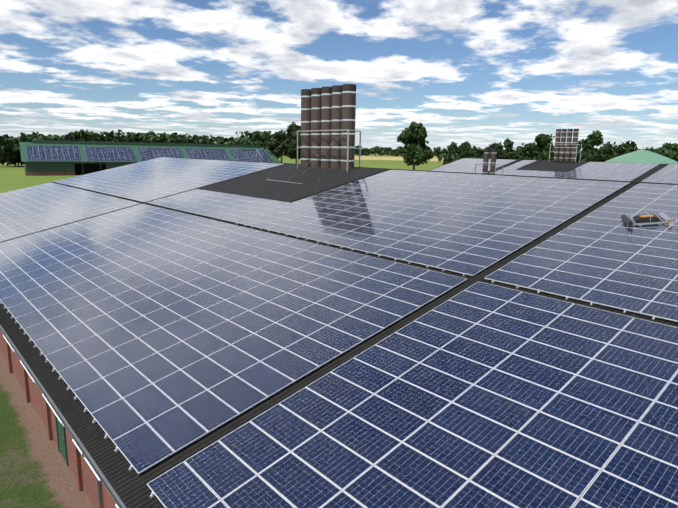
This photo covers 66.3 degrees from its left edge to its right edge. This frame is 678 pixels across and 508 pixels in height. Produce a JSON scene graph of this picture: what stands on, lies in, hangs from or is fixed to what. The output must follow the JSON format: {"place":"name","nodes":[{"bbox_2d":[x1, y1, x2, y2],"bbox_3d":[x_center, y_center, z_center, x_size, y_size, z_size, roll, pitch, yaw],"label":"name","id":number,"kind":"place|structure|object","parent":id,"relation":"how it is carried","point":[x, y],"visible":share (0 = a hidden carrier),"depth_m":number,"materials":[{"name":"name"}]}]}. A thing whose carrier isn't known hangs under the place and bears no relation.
{"place":"outdoors","nodes":[
{"label":"outdoors","id":0,"kind":"place"},
{"bbox_2d":[0,153,601,507],"bbox_3d":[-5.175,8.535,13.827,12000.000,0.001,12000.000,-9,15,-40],"label":"terrain","id":1,"kind":"structure","parent":0,"point":[36,471],"depth_m":19.50,"materials":[{"name":"green plant"}]},
{"bbox_2d":[0,331,118,507],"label":"brick wall","id":2,"kind":"structure","parent":1,"relation":"on","point":[79,465],"depth_m":18.92,"materials":[{"name":"red brick"}]},
{"bbox_2d":[0,325,125,507],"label":"barn gutter and downpipes","id":3,"kind":"object","parent":2,"relation":"attached to","point":[103,479],"visible":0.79,"depth_m":15.31,"materials":[{"name":"grey metal"}]},
{"bbox_2d":[0,164,677,507],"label":"barn roof","id":4,"kind":"structure","parent":2,"relation":"on","point":[131,488],"depth_m":17.36,"materials":[{"name":"black metal"}]},
{"bbox_2d":[198,164,386,201],"bbox_3d":[-4.861,-7.052,49.191,11.359,2.516,15.458,-9,15,-40],"label":"bare roof section","id":5,"kind":"object","parent":4,"relation":"on","point":[310,179],"visible":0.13,"depth_m":47.81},
{"bbox_2d":[255,84,380,180],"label":"exhaust chimneys","id":6,"kind":"object","parent":5,"relation":"on","point":[328,120],"visible":1,"depth_m":50.65,"materials":[{"name":"black metal"}]},
{"bbox_2d":[0,157,677,507],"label":"solar panel array","id":7,"kind":"object","parent":4,"relation":"on","point":[499,396],"visible":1,"depth_m":18.68,"materials":[{"name":"blue glass"}]},
{"bbox_2d":[621,211,672,226],"bbox_3d":[14.650,-1.660,24.733,1.924,0.688,1.284,4,12,14],"label":"panel cleaning robot","id":8,"kind":"object","parent":7,"relation":"on","point":[648,219],"visible":1,"depth_m":24.48,"materials":[{"name":"black"}]},
{"bbox_2d":[626,228,677,450],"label":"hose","id":9,"kind":"object","parent":7,"relation":"on","point":[639,342],"visible":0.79,"depth_m":15.22,"materials":[{"name":"black"}]},
{"bbox_2d":[475,148,503,174],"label":"exhaust chimneys","id":10,"kind":"object","parent":4,"relation":"on","point":[485,164],"visible":0.6,"depth_m":53.98,"materials":[{"name":"black metal"}]},
{"bbox_2d":[19,140,280,175],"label":"green hall","id":11,"kind":"structure","parent":1,"relation":"on","point":[84,166],"depth_m":203.69,"materials":[{"name":"metal"}]},
{"bbox_2d":[26,145,272,161],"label":"solar panels","id":12,"kind":"object","parent":11,"relation":"on","point":[60,153],"visible":0.92,"depth_m":209.99,"materials":[{"name":"blue glass"}]},
{"bbox_2d":[254,131,270,146],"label":"tree","id":13,"kind":"object","parent":1,"relation":"on","point":[266,135],"visible":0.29,"depth_m":287.71,"materials":[{"name":"green plant"}]},
{"bbox_2d":[264,129,290,162],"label":"tree","id":14,"kind":"object","parent":1,"relation":"on","point":[276,142],"visible":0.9,"depth_m":240.35,"materials":[{"name":"green plant"}]},
{"bbox_2d":[285,121,300,163],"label":"tree","id":15,"kind":"object","parent":1,"relation":"on","point":[293,128],"visible":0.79,"depth_m":231.42,"materials":[{"name":"green plant"}]},
{"bbox_2d":[0,129,677,165],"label":"trees","id":16,"kind":"object","parent":1,"relation":"on","point":[10,154],"visible":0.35,"depth_m":294.05,"materials":[{"name":"green plant"}]},
{"bbox_2d":[354,156,443,160],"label":"grain field","id":17,"kind":"structure","parent":1,"relation":"on","point":[383,158],"depth_m":791.15,"materials":[{"name":"beige plant"}]},
{"bbox_2d":[214,143,583,159],"bbox_3d":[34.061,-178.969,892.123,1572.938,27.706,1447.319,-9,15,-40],"label":"distant tree line","id":18,"kind":"object","parent":1,"relation":"on","point":[398,151],"visible":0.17,"depth_m":1091.68,"materials":[{"name":"green plant"}]},
{"bbox_2d":[397,121,432,169],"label":"tree","id":19,"kind":"object","parent":1,"relation":"on","point":[411,138],"visible":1,"depth_m":219.85,"materials":[{"name":"green plant"}]},
{"bbox_2d":[460,140,470,157],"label":"tree","id":20,"kind":"object","parent":1,"relation":"on","point":[465,146],"visible":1,"depth_m":313.32,"materials":[{"name":"green plant"}]},
{"bbox_2d":[502,138,515,158],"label":"tree","id":21,"kind":"object","parent":1,"relation":"on","point":[506,152],"visible":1,"depth_m":306.60,"materials":[{"name":"green plant"}]},
{"bbox_2d":[525,133,554,159],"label":"tree","id":22,"kind":"object","parent":1,"relation":"on","point":[542,141],"visible":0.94,"depth_m":262.94,"materials":[{"name":"green plant"}]},
{"bbox_2d":[578,130,603,161],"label":"tree","id":23,"kind":"object","parent":1,"relation":"on","point":[590,152],"visible":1,"depth_m":253.86,"materials":[{"name":"green plant"}]},
{"bbox_2d":[602,146,617,159],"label":"tree","id":24,"kind":"object","parent":1,"relation":"on","point":[609,152],"visible":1,"depth_m":286.74,"materials":[{"name":"green plant"}]},
{"bbox_2d":[0,0,677,151],"label":"sky","id":25,"kind":"structure","parent":0,"point":[483,73],"materials":[{"name":"blue"}]},
{"bbox_2d":[168,157,677,184],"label":"roof ridge","id":26,"kind":"structure","parent":0,"point":[474,173],"depth_m":38.61,"materials":[{"name":"black metal"}]},
{"bbox_2d":[428,158,668,181],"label":"barn roof and walls","id":27,"kind":"structure","parent":0,"point":[548,165],"depth_m":130.25,"materials":[{"name":"black metal"}]},
{"bbox_2d":[429,158,677,183],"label":"solar panels","id":28,"kind":"object","parent":27,"relation":"on","point":[617,171],"visible":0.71,"depth_m":121.40,"materials":[{"name":"blue glass"}]},
{"bbox_2d":[549,129,581,161],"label":"exhaust chimneys","id":29,"kind":"object","parent":27,"relation":"on","point":[558,144],"visible":0.96,"depth_m":131.94,"materials":[{"name":"black metal"}]},
{"bbox_2d":[605,148,677,163],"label":"roof","id":30,"kind":"structure","parent":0,"point":[642,156],"depth_m":176.97,"materials":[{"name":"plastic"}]}
]}

